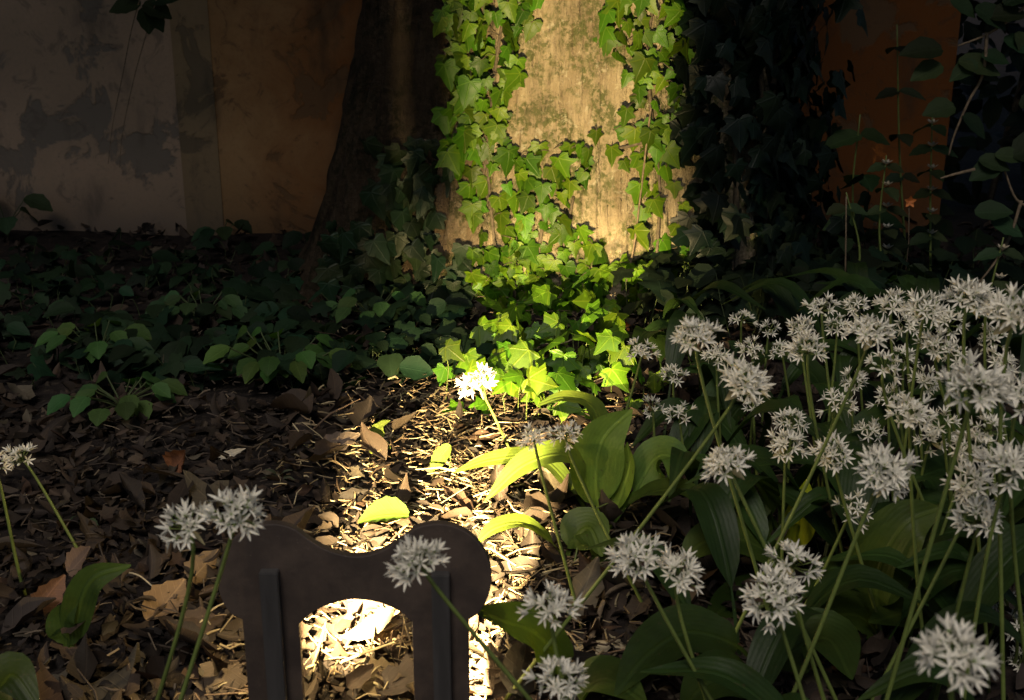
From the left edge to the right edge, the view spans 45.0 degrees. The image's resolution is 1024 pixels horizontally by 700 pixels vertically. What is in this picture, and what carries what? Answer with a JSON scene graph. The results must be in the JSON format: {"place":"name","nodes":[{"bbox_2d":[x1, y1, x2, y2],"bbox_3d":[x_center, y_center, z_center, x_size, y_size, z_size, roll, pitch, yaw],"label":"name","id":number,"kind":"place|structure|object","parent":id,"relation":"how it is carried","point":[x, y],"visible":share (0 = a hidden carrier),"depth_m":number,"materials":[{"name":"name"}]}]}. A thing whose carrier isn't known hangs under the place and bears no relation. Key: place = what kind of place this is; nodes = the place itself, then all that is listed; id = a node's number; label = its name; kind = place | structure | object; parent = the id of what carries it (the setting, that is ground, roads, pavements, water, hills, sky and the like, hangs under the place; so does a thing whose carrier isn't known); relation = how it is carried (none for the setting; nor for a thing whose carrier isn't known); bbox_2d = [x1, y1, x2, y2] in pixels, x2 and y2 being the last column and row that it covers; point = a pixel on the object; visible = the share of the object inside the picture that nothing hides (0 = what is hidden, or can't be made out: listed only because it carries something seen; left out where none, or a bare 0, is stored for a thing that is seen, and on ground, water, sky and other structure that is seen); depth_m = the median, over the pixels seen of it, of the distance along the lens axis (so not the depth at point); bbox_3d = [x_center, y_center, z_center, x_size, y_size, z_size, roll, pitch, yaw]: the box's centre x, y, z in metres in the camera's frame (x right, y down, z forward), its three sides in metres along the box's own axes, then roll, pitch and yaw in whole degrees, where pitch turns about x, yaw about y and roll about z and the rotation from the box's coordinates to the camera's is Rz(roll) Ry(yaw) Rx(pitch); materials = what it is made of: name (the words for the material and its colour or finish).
{"place":"outdoors","nodes":[
{"label":"outdoors","id":0,"kind":"place"},
{"bbox_2d":[0,0,1023,699],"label":"ground","id":1,"kind":"structure","parent":0,"point":[46,240],"depth_m":1.78,"materials":[{"name":"soil"}]},
{"bbox_2d":[0,651,39,699],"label":"wild garlic leaves","id":2,"kind":"object","parent":1,"relation":"on","point":[18,679],"visible":1,"depth_m":0.95,"materials":[{"name":"green plant"}]},
{"bbox_2d":[0,193,52,235],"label":"woodland herb","id":3,"kind":"object","parent":1,"relation":"on","point":[41,202],"visible":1,"depth_m":2.96,"materials":[{"name":"green plant"}]},
{"bbox_2d":[1,441,77,547],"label":"wild garlic","id":4,"kind":"object","parent":1,"relation":"on","point":[15,455],"visible":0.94,"depth_m":1.38,"materials":[{"name":"white plant"}]},
{"bbox_2d":[65,546,89,576],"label":"dead leaf","id":5,"kind":"object","parent":1,"relation":"on","point":[75,558],"visible":0.96,"depth_m":1.35,"materials":[{"name":"brown plant"}]},
{"bbox_2d":[45,563,130,647],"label":"wild garlic leaves","id":6,"kind":"object","parent":1,"relation":"on","point":[86,585],"visible":0.98,"depth_m":1.20,"materials":[{"name":"green plant"}]},
{"bbox_2d":[35,318,160,362],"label":"woodland herb","id":7,"kind":"object","parent":1,"relation":"on","point":[55,338],"visible":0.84,"depth_m":2.00,"materials":[{"name":"green plant"}]},
{"bbox_2d":[47,371,187,425],"bbox_3d":[-0.570,0.072,1.799,0.161,0.055,0.187,4,19,13],"label":"woodland herb","id":8,"kind":"object","parent":1,"relation":"on","point":[128,405],"visible":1,"depth_m":1.77,"materials":[{"name":"green plant"}]},
{"bbox_2d":[145,287,248,327],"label":"woodland herb","id":9,"kind":"object","parent":1,"relation":"on","point":[229,303],"visible":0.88,"depth_m":2.20,"materials":[{"name":"green plant"}]},
{"bbox_2d":[184,549,218,586],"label":"dead leaf","id":10,"kind":"object","parent":1,"relation":"on","point":[201,569],"visible":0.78,"depth_m":1.37,"materials":[{"name":"brown plant"}]},
{"bbox_2d":[178,484,266,699],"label":"wild garlic","id":11,"kind":"object","parent":1,"relation":"on","point":[235,517],"visible":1,"depth_m":0.82,"materials":[{"name":"white plant"}]},
{"bbox_2d":[203,325,352,384],"bbox_3d":[-0.360,0.020,1.947,0.207,0.079,0.200,4,18,12],"label":"woodland herb","id":12,"kind":"object","parent":1,"relation":"on","point":[247,368],"visible":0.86,"depth_m":1.90,"materials":[{"name":"green plant"}]},
{"bbox_2d":[218,520,491,699],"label":"chair back","id":13,"kind":"object","parent":1,"relation":"on","point":[280,581],"visible":0.91,"depth_m":1.01,"materials":[{"name":"brown metal"}]},
{"bbox_2d":[317,286,426,322],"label":"woodland herb","id":14,"kind":"object","parent":1,"relation":"on","point":[342,309],"visible":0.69,"depth_m":2.19,"materials":[{"name":"green plant"}]},
{"bbox_2d":[358,496,408,522],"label":"leaf","id":15,"kind":"object","parent":1,"relation":"on","point":[386,508],"visible":0.98,"depth_m":1.46,"materials":[{"name":"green plant"}]},
{"bbox_2d":[383,533,532,699],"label":"wild garlic","id":16,"kind":"object","parent":1,"relation":"on","point":[405,556],"visible":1,"depth_m":0.81,"materials":[{"name":"white plant"}]},
{"bbox_2d":[0,0,960,235],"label":"garden wall","id":17,"kind":"structure","parent":1,"relation":"on","point":[234,112],"depth_m":2.96,"materials":[{"name":"orange paint"}]},
{"bbox_2d":[0,215,1023,393],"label":"ground cover","id":18,"kind":"object","parent":1,"relation":"on","point":[182,349],"visible":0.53,"depth_m":2.19,"materials":[{"name":"green plant"}]},
{"bbox_2d":[899,0,1023,282],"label":"overhanging shrub","id":19,"kind":"object","parent":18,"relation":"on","point":[987,166],"visible":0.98,"depth_m":2.13,"materials":[{"name":"green plant"}]},
{"bbox_2d":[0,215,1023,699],"bbox_3d":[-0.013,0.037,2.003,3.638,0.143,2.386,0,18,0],"label":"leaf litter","id":20,"kind":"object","parent":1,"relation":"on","point":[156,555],"visible":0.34,"depth_m":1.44,"materials":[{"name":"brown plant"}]},
{"bbox_2d":[30,574,65,614],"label":"dead leaf","id":21,"kind":"object","parent":20,"relation":"on","point":[55,587],"visible":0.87,"depth_m":1.27,"materials":[{"name":"brown plant"}]},
{"bbox_2d":[141,578,185,620],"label":"dead leaf","id":22,"kind":"object","parent":20,"relation":"on","point":[161,594],"visible":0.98,"depth_m":1.29,"materials":[{"name":"brown plant"}]},
{"bbox_2d":[154,498,217,699],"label":"wild garlic","id":23,"kind":"object","parent":20,"relation":"on","point":[191,532],"visible":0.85,"depth_m":0.85,"materials":[{"name":"white plant"}]},
{"bbox_2d":[641,562,805,699],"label":"wild garlic","id":24,"kind":"object","parent":20,"relation":"on","point":[746,681],"visible":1,"depth_m":0.95,"materials":[{"name":"green plant"}]},
{"bbox_2d":[652,543,821,699],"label":"wild garlic","id":25,"kind":"object","parent":20,"relation":"on","point":[767,657],"visible":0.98,"depth_m":1.03,"materials":[{"name":"white plant"}]},
{"bbox_2d":[614,604,860,699],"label":"wild garlic leaves","id":26,"kind":"object","parent":20,"relation":"on","point":[652,643],"visible":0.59,"depth_m":1.10,"materials":[{"name":"green plant"}]},
{"bbox_2d":[799,488,872,604],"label":"wild garlic","id":27,"kind":"object","parent":20,"relation":"on","point":[829,566],"visible":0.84,"depth_m":1.19,"materials":[{"name":"white plant"}]},
{"bbox_2d":[290,0,790,315],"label":"old tree","id":28,"kind":"object","parent":1,"relation":"on","point":[397,90],"visible":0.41,"depth_m":2.28,"materials":[{"name":"brown plant"}]},
{"bbox_2d":[108,0,177,167],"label":"hanging sprig","id":29,"kind":"object","parent":28,"relation":"hanging from","point":[152,15],"visible":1,"depth_m":2.65,"materials":[{"name":"green plant"}]},
{"bbox_2d":[311,136,475,317],"bbox_3d":[-0.215,-0.227,2.324,0.320,0.360,0.126,4,18,13],"label":"ivy","id":30,"kind":"object","parent":28,"relation":"attached to","point":[396,202],"visible":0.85,"depth_m":2.31,"materials":[{"name":"green plant"}]},
{"bbox_2d":[430,0,543,247],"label":"ivy","id":31,"kind":"object","parent":28,"relation":"attached to","point":[469,104],"visible":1,"depth_m":2.23,"materials":[{"name":"green plant"}]},
{"bbox_2d":[464,141,613,316],"bbox_3d":[0.051,-0.215,2.278,0.292,0.337,0.086,0,18,0],"label":"ivy","id":32,"kind":"object","parent":28,"relation":"attached to","point":[524,248],"visible":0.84,"depth_m":2.28,"materials":[{"name":"green plant"}]},
{"bbox_2d":[586,0,697,318],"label":"ivy","id":33,"kind":"object","parent":28,"relation":"attached to","point":[645,74],"visible":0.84,"depth_m":2.23,"materials":[{"name":"green plant"}]},
{"bbox_2d":[659,0,870,315],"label":"ivy","id":34,"kind":"object","parent":28,"relation":"attached to","point":[786,153],"visible":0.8,"depth_m":2.27,"materials":[{"name":"green plant"}]},
{"bbox_2d":[478,507,612,567],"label":"wild garlic leaves","id":35,"kind":"object","parent":1,"relation":"on","point":[581,529],"visible":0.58,"depth_m":1.38,"materials":[{"name":"green plant"}]},
{"bbox_2d":[515,421,583,628],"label":"wild garlic","id":36,"kind":"object","parent":1,"relation":"on","point":[534,439],"visible":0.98,"depth_m":1.21,"materials":[{"name":"white plant"}]},
{"bbox_2d":[432,284,668,423],"bbox_3d":[0.063,-0.004,1.997,0.378,0.142,0.483,0,18,0],"label":"ground ivy","id":37,"kind":"object","parent":1,"relation":"on","point":[511,355],"visible":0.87,"depth_m":1.90,"materials":[{"name":"green plant"}]},
{"bbox_2d":[516,579,585,699],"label":"wild garlic","id":38,"kind":"object","parent":1,"relation":"on","point":[553,596],"visible":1,"depth_m":0.85,"materials":[{"name":"white plant"}]},
{"bbox_2d":[521,654,589,699],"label":"wild garlic","id":39,"kind":"object","parent":1,"relation":"on","point":[557,685],"visible":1,"depth_m":0.81,"materials":[{"name":"white plant"}]},
{"bbox_2d":[477,601,646,699],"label":"wild garlic leaves","id":40,"kind":"object","parent":1,"relation":"on","point":[601,670],"visible":0.6,"depth_m":1.09,"materials":[{"name":"green plant"}]},
{"bbox_2d":[452,362,695,528],"bbox_3d":[0.069,0.130,1.506,0.288,0.171,0.306,0,18,0],"label":"wild garlic","id":41,"kind":"object","parent":1,"relation":"on","point":[609,464],"depth_m":1.44,"materials":[{"name":"green plant"}]},
{"bbox_2d":[545,419,650,617],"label":"wild garlic","id":42,"kind":"object","parent":1,"relation":"on","point":[572,439],"visible":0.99,"depth_m":1.23,"materials":[{"name":"white plant"}]},
{"bbox_2d":[504,352,775,699],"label":"wild garlic","id":43,"kind":"object","parent":1,"relation":"on","point":[740,368],"visible":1,"depth_m":0.99,"materials":[{"name":"white plant"}]},
{"bbox_2d":[624,336,660,446],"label":"wild garlic","id":44,"kind":"object","parent":1,"relation":"on","point":[641,353],"visible":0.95,"depth_m":1.44,"materials":[{"name":"white plant"}]},
{"bbox_2d":[604,529,713,699],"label":"wild garlic","id":45,"kind":"object","parent":1,"relation":"on","point":[627,563],"visible":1,"depth_m":0.93,"materials":[{"name":"white plant"}]},
{"bbox_2d":[632,343,730,453],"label":"wild garlic","id":46,"kind":"object","parent":1,"relation":"on","point":[646,429],"visible":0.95,"depth_m":1.57,"materials":[{"name":"white plant"}]},
{"bbox_2d":[642,394,723,507],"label":"wild garlic","id":47,"kind":"object","parent":1,"relation":"on","point":[689,441],"visible":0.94,"depth_m":1.56,"materials":[{"name":"green plant"}]},
{"bbox_2d":[665,396,719,484],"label":"wild garlic","id":48,"kind":"object","parent":1,"relation":"on","point":[699,409],"visible":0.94,"depth_m":1.56,"materials":[{"name":"green plant"}]},
{"bbox_2d":[659,363,758,451],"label":"wild garlic","id":49,"kind":"object","parent":1,"relation":"on","point":[711,388],"visible":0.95,"depth_m":1.59,"materials":[{"name":"white plant"}]},
{"bbox_2d":[669,315,769,610],"bbox_3d":[0.196,0.144,1.095,0.128,0.367,0.050,0,18,0],"label":"wild garlic","id":50,"kind":"object","parent":1,"relation":"on","point":[687,326],"visible":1,"depth_m":1.04,"materials":[{"name":"white plant"}]},
{"bbox_2d":[679,516,797,618],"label":"wild garlic leaves","id":51,"kind":"object","parent":1,"relation":"on","point":[694,538],"visible":0.25,"depth_m":1.29,"materials":[{"name":"green plant"}]},
{"bbox_2d":[717,335,764,493],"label":"wild garlic","id":52,"kind":"object","parent":1,"relation":"on","point":[727,432],"visible":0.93,"depth_m":1.58,"materials":[{"name":"white plant"}]},
{"bbox_2d":[586,313,896,654],"bbox_3d":[0.194,0.130,1.146,0.286,0.370,0.059,8,20,23],"label":"wild garlic","id":53,"kind":"object","parent":1,"relation":"on","point":[867,323],"visible":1,"depth_m":1.09,"materials":[{"name":"white plant"}]},
{"bbox_2d":[685,428,812,594],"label":"wild garlic","id":54,"kind":"object","parent":1,"relation":"on","point":[754,503],"visible":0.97,"depth_m":1.27,"materials":[{"name":"white plant"}]},
{"bbox_2d":[737,395,800,473],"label":"wild garlic","id":55,"kind":"object","parent":1,"relation":"on","point":[768,422],"visible":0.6,"depth_m":1.56,"materials":[{"name":"white plant"}]},
{"bbox_2d":[734,479,814,564],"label":"wild garlic leaves","id":56,"kind":"object","parent":1,"relation":"on","point":[802,530],"visible":0.26,"depth_m":1.39,"materials":[{"name":"green plant"}]},
{"bbox_2d":[698,384,858,488],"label":"wild garlic","id":57,"kind":"object","parent":1,"relation":"on","point":[768,471],"visible":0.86,"depth_m":1.39,"materials":[{"name":"white plant"}]},
{"bbox_2d":[760,406,810,525],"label":"wild garlic","id":58,"kind":"object","parent":1,"relation":"on","point":[790,414],"visible":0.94,"depth_m":1.38,"materials":[{"name":"white plant"}]},
{"bbox_2d":[759,318,842,433],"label":"wild garlic","id":59,"kind":"object","parent":1,"relation":"on","point":[793,372],"visible":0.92,"depth_m":1.81,"materials":[{"name":"white plant"}]},
{"bbox_2d":[777,329,843,554],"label":"wild garlic","id":60,"kind":"object","parent":1,"relation":"on","point":[818,519],"visible":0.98,"depth_m":1.29,"materials":[{"name":"white plant"}]},
{"bbox_2d":[801,291,849,542],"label":"wild garlic","id":61,"kind":"object","parent":1,"relation":"on","point":[822,301],"visible":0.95,"depth_m":1.38,"materials":[{"name":"white plant"}]},
{"bbox_2d":[628,261,1023,699],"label":"garlic carpet","id":62,"kind":"object","parent":1,"relation":"on","point":[714,504],"visible":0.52,"depth_m":1.40,"materials":[{"name":"green plant"}]},
{"bbox_2d":[811,365,868,432],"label":"wild garlic","id":63,"kind":"object","parent":1,"relation":"on","point":[845,418],"visible":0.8,"depth_m":1.58,"materials":[{"name":"green plant"}]},
{"bbox_2d":[785,313,894,506],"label":"wild garlic","id":64,"kind":"object","parent":1,"relation":"on","point":[799,328],"visible":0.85,"depth_m":1.45,"materials":[{"name":"white plant"}]},
{"bbox_2d":[807,429,883,633],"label":"wild garlic","id":65,"kind":"object","parent":1,"relation":"on","point":[851,527],"visible":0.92,"depth_m":1.13,"materials":[{"name":"white plant"}]},
{"bbox_2d":[804,417,886,544],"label":"wild garlic","id":66,"kind":"object","parent":1,"relation":"on","point":[824,427],"visible":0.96,"depth_m":1.41,"materials":[{"name":"white plant"}]},
{"bbox_2d":[826,192,867,270],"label":"tall herb","id":67,"kind":"object","parent":1,"relation":"on","point":[836,208],"visible":0.61,"depth_m":2.23,"materials":[{"name":"green plant"}]},
{"bbox_2d":[782,442,922,699],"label":"wild garlic","id":68,"kind":"object","parent":1,"relation":"on","point":[896,471],"visible":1,"depth_m":0.89,"materials":[{"name":"white plant"}]},
{"bbox_2d":[821,312,886,503],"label":"wild garlic","id":69,"kind":"object","parent":1,"relation":"on","point":[874,411],"visible":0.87,"depth_m":1.54,"materials":[{"name":"white plant"}]},
{"bbox_2d":[700,444,1020,699],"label":"wild garlic","id":70,"kind":"object","parent":1,"relation":"on","point":[729,465],"visible":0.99,"depth_m":1.02,"materials":[{"name":"white plant"}]},
{"bbox_2d":[821,114,905,247],"bbox_3d":[0.703,-0.296,2.472,0.147,0.344,0.123,12,21,32],"label":"tall herb","id":71,"kind":"object","parent":1,"relation":"on","point":[841,138],"visible":0.67,"depth_m":2.44,"materials":[{"name":"green plant"}]},
{"bbox_2d":[827,312,925,492],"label":"wild garlic","id":72,"kind":"object","parent":1,"relation":"on","point":[909,327],"visible":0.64,"depth_m":1.35,"materials":[{"name":"white plant"}]},
{"bbox_2d":[821,499,938,638],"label":"wild garlic leaves","id":73,"kind":"object","parent":1,"relation":"on","point":[889,525],"visible":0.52,"depth_m":1.18,"materials":[{"name":"green plant"}]},
{"bbox_2d":[762,538,997,699],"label":"wild garlic","id":74,"kind":"object","parent":1,"relation":"on","point":[914,691],"visible":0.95,"depth_m":0.95,"materials":[{"name":"white plant"}]},
{"bbox_2d":[865,155,907,270],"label":"tall herb","id":75,"kind":"object","parent":1,"relation":"on","point":[893,193],"visible":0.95,"depth_m":2.33,"materials":[{"name":"green plant"}]},
{"bbox_2d":[871,286,909,496],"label":"wild garlic","id":76,"kind":"object","parent":1,"relation":"on","point":[885,301],"visible":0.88,"depth_m":1.33,"materials":[{"name":"white plant"}]},
{"bbox_2d":[875,24,925,258],"bbox_3d":[0.807,-0.421,2.597,0.086,0.510,0.081,15,24,39],"label":"tall herb","id":77,"kind":"object","parent":1,"relation":"on","point":[886,92],"visible":0.89,"depth_m":2.57,"materials":[{"name":"green plant"}]},
{"bbox_2d":[821,274,995,694],"bbox_3d":[0.367,0.117,1.129,0.074,0.408,0.164,-15,23,-39],"label":"wild garlic","id":78,"kind":"object","parent":1,"relation":"on","point":[944,597],"visible":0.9,"depth_m":1.10,"materials":[{"name":"white plant"}]},
{"bbox_2d":[871,287,948,516],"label":"wild garlic","id":79,"kind":"object","parent":1,"relation":"on","point":[925,305],"visible":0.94,"depth_m":1.19,"materials":[{"name":"white plant"}]},
{"bbox_2d":[864,349,976,632],"bbox_3d":[0.404,0.144,1.213,0.141,0.307,0.042,0,18,0],"label":"wild garlic","id":80,"kind":"object","parent":1,"relation":"on","point":[884,369],"visible":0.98,"depth_m":1.18,"materials":[{"name":"white plant"}]},
{"bbox_2d":[885,391,961,689],"bbox_3d":[0.420,0.166,1.142,0.238,0.308,0.047,-11,21,-31],"label":"wild garlic","id":81,"kind":"object","parent":1,"relation":"on","point":[920,416],"visible":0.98,"depth_m":1.05,"materials":[{"name":"white plant"}]},
{"bbox_2d":[868,537,986,627],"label":"wild garlic leaves","id":82,"kind":"object","parent":1,"relation":"on","point":[889,615],"visible":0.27,"depth_m":1.20,"materials":[{"name":"green plant"}]},
{"bbox_2d":[909,117,957,270],"bbox_3d":[0.801,-0.272,2.388,0.090,0.364,0.069,11,21,31],"label":"tall herb","id":83,"kind":"object","parent":1,"relation":"on","point":[922,237],"visible":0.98,"depth_m":2.37,"materials":[{"name":"green plant"}]},
{"bbox_2d":[871,460,997,699],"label":"wild garlic","id":84,"kind":"object","parent":1,"relation":"on","point":[964,489],"visible":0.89,"depth_m":1.02,"materials":[{"name":"white plant"}]},
{"bbox_2d":[904,305,969,495],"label":"wild garlic","id":85,"kind":"object","parent":1,"relation":"on","point":[934,483],"visible":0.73,"depth_m":1.25,"materials":[{"name":"white plant"}]},
{"bbox_2d":[857,281,1023,699],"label":"wild garlic","id":86,"kind":"object","parent":1,"relation":"on","point":[907,673],"visible":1,"depth_m":0.96,"materials":[{"name":"white plant"}]},
{"bbox_2d":[921,404,961,504],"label":"wild garlic","id":87,"kind":"object","parent":1,"relation":"on","point":[942,425],"visible":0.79,"depth_m":1.24,"materials":[{"name":"white plant"}]},
{"bbox_2d":[869,345,1019,512],"bbox_3d":[0.426,0.128,1.266,0.154,0.304,0.044,15,23,39],"label":"wild garlic","id":88,"kind":"object","parent":1,"relation":"on","point":[881,505],"visible":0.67,"depth_m":1.19,"materials":[{"name":"white plant"}]},
{"bbox_2d":[906,365,989,501],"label":"wild garlic","id":89,"kind":"object","parent":1,"relation":"on","point":[923,381],"visible":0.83,"depth_m":1.34,"materials":[{"name":"white plant"}]},
{"bbox_2d":[905,427,995,647],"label":"wild garlic","id":90,"kind":"object","parent":1,"relation":"on","point":[965,456],"visible":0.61,"depth_m":1.15,"materials":[{"name":"white plant"}]},
{"bbox_2d":[884,349,1019,699],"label":"wild garlic","id":91,"kind":"object","parent":1,"relation":"on","point":[993,380],"visible":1,"depth_m":0.82,"materials":[{"name":"white plant"}]},
{"bbox_2d":[900,286,1008,613],"bbox_3d":[0.443,0.099,1.268,0.154,0.358,0.072,16,24,39],"label":"wild garlic","id":92,"kind":"object","parent":1,"relation":"on","point":[931,495],"visible":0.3,"depth_m":1.26,"materials":[{"name":"white plant"}]},
{"bbox_2d":[911,612,1003,699],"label":"wild garlic","id":93,"kind":"object","parent":1,"relation":"on","point":[964,637],"visible":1,"depth_m":0.61,"materials":[{"name":"white plant"}]},
{"bbox_2d":[897,541,1023,666],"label":"wild garlic","id":94,"kind":"object","parent":1,"relation":"on","point":[939,550],"visible":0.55,"depth_m":1.16,"materials":[{"name":"green plant"}]},
{"bbox_2d":[913,326,1016,524],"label":"wild garlic","id":95,"kind":"object","parent":1,"relation":"on","point":[933,340],"visible":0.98,"depth_m":1.21,"materials":[{"name":"white plant"}]},
{"bbox_2d":[933,494,1005,699],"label":"wild garlic","id":96,"kind":"object","parent":1,"relation":"on","point":[986,509],"visible":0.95,"depth_m":0.94,"materials":[{"name":"white plant"}]},
{"bbox_2d":[939,412,1009,551],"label":"wild garlic","id":97,"kind":"object","parent":1,"relation":"on","point":[994,423],"visible":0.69,"depth_m":1.14,"materials":[{"name":"white plant"}]},
{"bbox_2d":[939,0,1023,215],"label":"hedge","id":98,"kind":"object","parent":1,"relation":"on","point":[1013,123],"visible":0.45,"depth_m":3.16,"materials":[{"name":"green plant"}]},
{"bbox_2d":[961,438,1023,699],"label":"wild garlic","id":99,"kind":"object","parent":1,"relation":"on","point":[1014,460],"visible":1,"depth_m":0.90,"materials":[{"name":"white plant"}]},
{"bbox_2d":[973,237,1023,358],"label":"tall herb","id":100,"kind":"object","parent":1,"relation":"on","point":[992,253],"visible":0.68,"depth_m":2.05,"materials":[{"name":"green plant"}]},
{"bbox_2d":[984,364,1023,662],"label":"wild garlic","id":101,"kind":"object","parent":1,"relation":"on","point":[1019,405],"visible":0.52,"depth_m":0.95,"materials":[{"name":"white plant"}]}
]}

